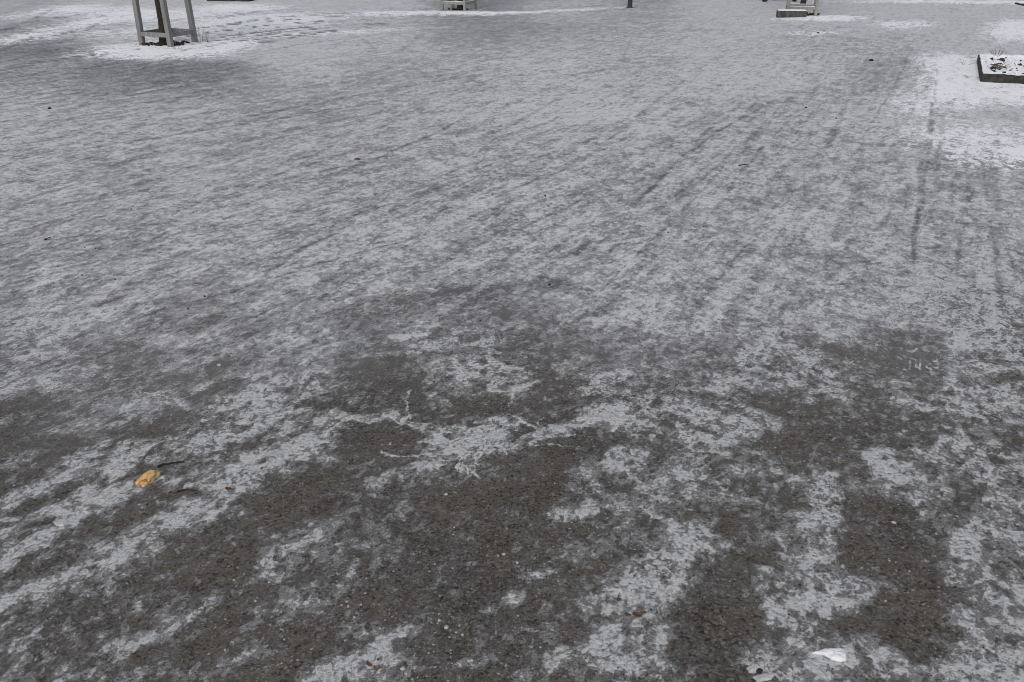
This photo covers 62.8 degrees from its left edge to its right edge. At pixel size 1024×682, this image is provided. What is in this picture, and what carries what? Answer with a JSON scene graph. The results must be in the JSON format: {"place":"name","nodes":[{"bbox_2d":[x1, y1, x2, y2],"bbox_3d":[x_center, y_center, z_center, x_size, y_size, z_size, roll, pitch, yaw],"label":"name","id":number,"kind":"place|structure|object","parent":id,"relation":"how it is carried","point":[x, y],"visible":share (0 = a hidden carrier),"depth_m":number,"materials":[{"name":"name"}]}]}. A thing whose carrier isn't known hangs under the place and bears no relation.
{"place":"outdoors","nodes":[
{"label":"outdoors","id":0,"kind":"place"},
{"bbox_2d":[141,40,189,45],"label":"soil","id":1,"kind":"structure","parent":0,"point":[164,43],"depth_m":12.30,"materials":[{"name":"brown soil"}]},
{"bbox_2d":[154,0,165,41],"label":"young tree","id":2,"kind":"object","parent":1,"relation":"on","point":[160,19],"visible":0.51,"depth_m":12.38,"materials":[{"name":"brown plant"}]},
{"bbox_2d":[448,8,469,9],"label":"soil","id":3,"kind":"structure","parent":0,"point":[457,9],"depth_m":17.43,"materials":[{"name":"brown soil"}]},
{"bbox_2d":[0,0,1023,681],"bbox_3d":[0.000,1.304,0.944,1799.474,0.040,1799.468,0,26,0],"label":"ground","id":4,"kind":"structure","parent":0,"point":[594,146],"depth_m":3.59,"materials":[{"name":"white snow"}]},
{"bbox_2d":[53,518,68,525],"bbox_3d":[-1.347,0.540,2.503,0.047,0.007,0.039,0,26,0],"label":"snow lump","id":5,"kind":"object","parent":4,"relation":"on","point":[62,522],"visible":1,"depth_m":2.50,"materials":[{"name":"white snow"}]},
{"bbox_2d":[135,470,160,486],"bbox_3d":[-1.165,0.434,2.682,0.048,0.025,0.089,12,29,23],"label":"leaf","id":6,"kind":"object","parent":4,"relation":"on","point":[147,478],"visible":1,"depth_m":2.67,"materials":[{"name":"orange plant"}]},
{"bbox_2d":[132,0,197,46],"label":"tree guard","id":7,"kind":"object","parent":4,"relation":"on","point":[170,33],"visible":0.71,"depth_m":12.19,"materials":[{"name":"grey wood"}]},
{"bbox_2d":[157,461,184,467],"bbox_3d":[-1.124,0.403,2.764,0.087,0.009,0.017,-10,28,-18],"label":"twig","id":8,"kind":"object","parent":4,"relation":"on","point":[160,465],"visible":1,"depth_m":2.76,"materials":[{"name":"wood"}]},
{"bbox_2d":[207,0,253,1],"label":"raised bed","id":9,"kind":"object","parent":4,"relation":"on","point":[232,0],"visible":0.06,"depth_m":19.44,"materials":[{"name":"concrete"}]},
{"bbox_2d":[440,0,476,10],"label":"tree guard","id":10,"kind":"object","parent":4,"relation":"on","point":[464,3],"visible":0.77,"depth_m":17.27,"materials":[{"name":"grey wood"}]},
{"bbox_2d":[0,228,1021,681],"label":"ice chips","id":11,"kind":"object","parent":4,"relation":"on","point":[488,546],"visible":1,"depth_m":2.35,"materials":[{"name":"white ice"}]},
{"bbox_2d":[1,228,1021,681],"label":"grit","id":12,"kind":"object","parent":4,"relation":"on","point":[517,546],"visible":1,"depth_m":2.27,"materials":[{"name":"grey gravel"}]},
{"bbox_2d":[626,0,633,7],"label":"metal post","id":13,"kind":"object","parent":4,"relation":"on","point":[629,4],"visible":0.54,"depth_m":17.96,"materials":[{"name":"metal"}]},
{"bbox_2d":[632,611,645,615],"bbox_3d":[0.326,0.700,2.154,0.036,0.010,0.012,-3,27,-6],"label":"leaf","id":14,"kind":"object","parent":4,"relation":"on","point":[638,613],"visible":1,"depth_m":2.15,"materials":[{"name":"brown plant"}]},
{"bbox_2d":[747,663,761,672],"bbox_3d":[0.579,0.779,2.004,0.038,0.008,0.028,0,26,0],"label":"snow lump","id":15,"kind":"object","parent":4,"relation":"on","point":[752,667],"visible":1,"depth_m":2.00,"materials":[{"name":"white snow"}]},
{"bbox_2d":[752,673,774,681],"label":"snow lump","id":16,"kind":"object","parent":4,"relation":"on","point":[763,677],"visible":1,"depth_m":1.98,"materials":[{"name":"white snow"}]},
{"bbox_2d":[776,9,806,17],"bbox_3d":[5.360,-6.273,16.088,0.540,0.162,0.200,4,27,7],"label":"concrete block","id":17,"kind":"object","parent":4,"relation":"on","point":[785,13],"depth_m":16.00,"materials":[{"name":"grey concrete"}]},
{"bbox_2d":[786,0,818,15],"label":"tree guard","id":18,"kind":"object","parent":4,"relation":"on","point":[813,7],"visible":0.76,"depth_m":16.27,"materials":[{"name":"grey wood"}]},
{"bbox_2d":[813,648,846,661],"bbox_3d":[0.773,0.760,2.038,0.087,0.012,0.042,0,26,0],"label":"snow lump","id":19,"kind":"object","parent":4,"relation":"on","point":[837,654],"visible":1,"depth_m":2.04,"materials":[{"name":"white snow"}]},
{"bbox_2d":[977,54,1023,83],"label":"raised bed","id":20,"kind":"object","parent":4,"relation":"on","point":[1013,72],"visible":0.98,"depth_m":9.83,"materials":[{"name":"white snow"}]},
{"bbox_2d":[989,46,1005,56],"bbox_3d":[6.208,-3.690,10.688,0.230,0.156,0.240,6,27,12],"label":"weed","id":21,"kind":"object","parent":20,"relation":"on","point":[996,51],"visible":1,"depth_m":10.71,"materials":[{"name":"white plant"}]},
{"bbox_2d":[991,60,1011,69],"bbox_3d":[5.677,-3.229,9.789,0.249,0.129,0.252,21,33,36],"label":"weed","id":22,"kind":"object","parent":20,"relation":"on","point":[1001,67],"visible":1,"depth_m":9.78,"materials":[{"name":"brown plant"}]}
]}

